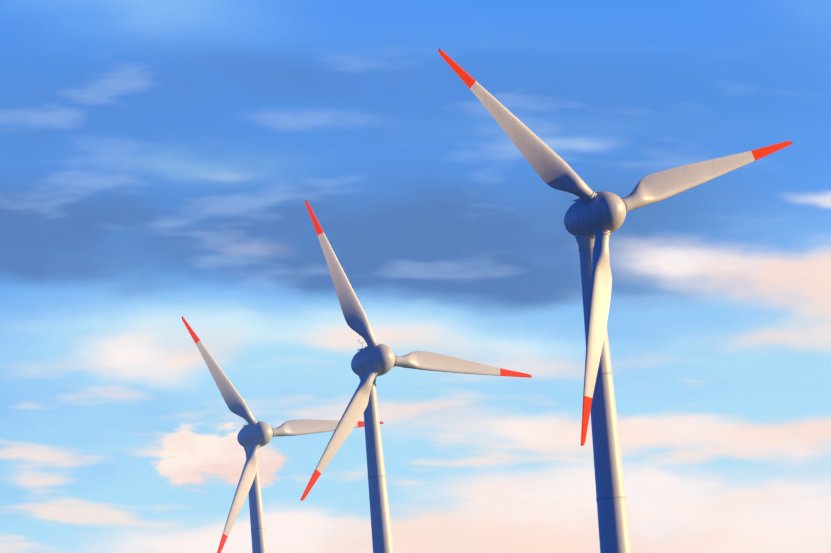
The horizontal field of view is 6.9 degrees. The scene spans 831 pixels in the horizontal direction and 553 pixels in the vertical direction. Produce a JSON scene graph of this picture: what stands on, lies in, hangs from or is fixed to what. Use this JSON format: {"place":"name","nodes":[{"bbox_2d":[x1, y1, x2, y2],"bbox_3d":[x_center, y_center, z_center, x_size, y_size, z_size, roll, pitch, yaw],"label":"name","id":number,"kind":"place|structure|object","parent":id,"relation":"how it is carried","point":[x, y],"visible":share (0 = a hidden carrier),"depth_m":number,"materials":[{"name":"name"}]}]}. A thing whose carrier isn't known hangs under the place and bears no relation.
{"place":"outdoors","nodes":[
{"label":"outdoors","id":0,"kind":"place"},
{"bbox_2d":[0,0,830,552],"label":"sky","id":1,"kind":"structure","parent":0,"point":[161,161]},
{"label":"field","id":2,"kind":"structure","parent":0,"visible":0},
{"bbox_2d":[182,316,382,552],"bbox_3d":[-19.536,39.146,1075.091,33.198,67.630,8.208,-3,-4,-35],"label":"wind turbine","id":3,"kind":"object","parent":2,"relation":"on","point":[254,435],"visible":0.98,"depth_m":1070.12,"materials":[{"name":"grey paint"}]},
{"bbox_2d":[300,200,531,552],"bbox_3d":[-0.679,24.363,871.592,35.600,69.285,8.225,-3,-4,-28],"label":"wind turbine","id":4,"kind":"object","parent":2,"relation":"on","point":[372,360],"visible":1,"depth_m":869.13,"materials":[{"name":"grey paint"}]},
{"bbox_2d":[438,48,791,552],"bbox_3d":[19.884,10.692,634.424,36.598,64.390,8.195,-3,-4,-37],"label":"wind turbine","id":5,"kind":"object","parent":2,"relation":"on","point":[593,220],"visible":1,"depth_m":632.07,"materials":[{"name":"grey paint"}]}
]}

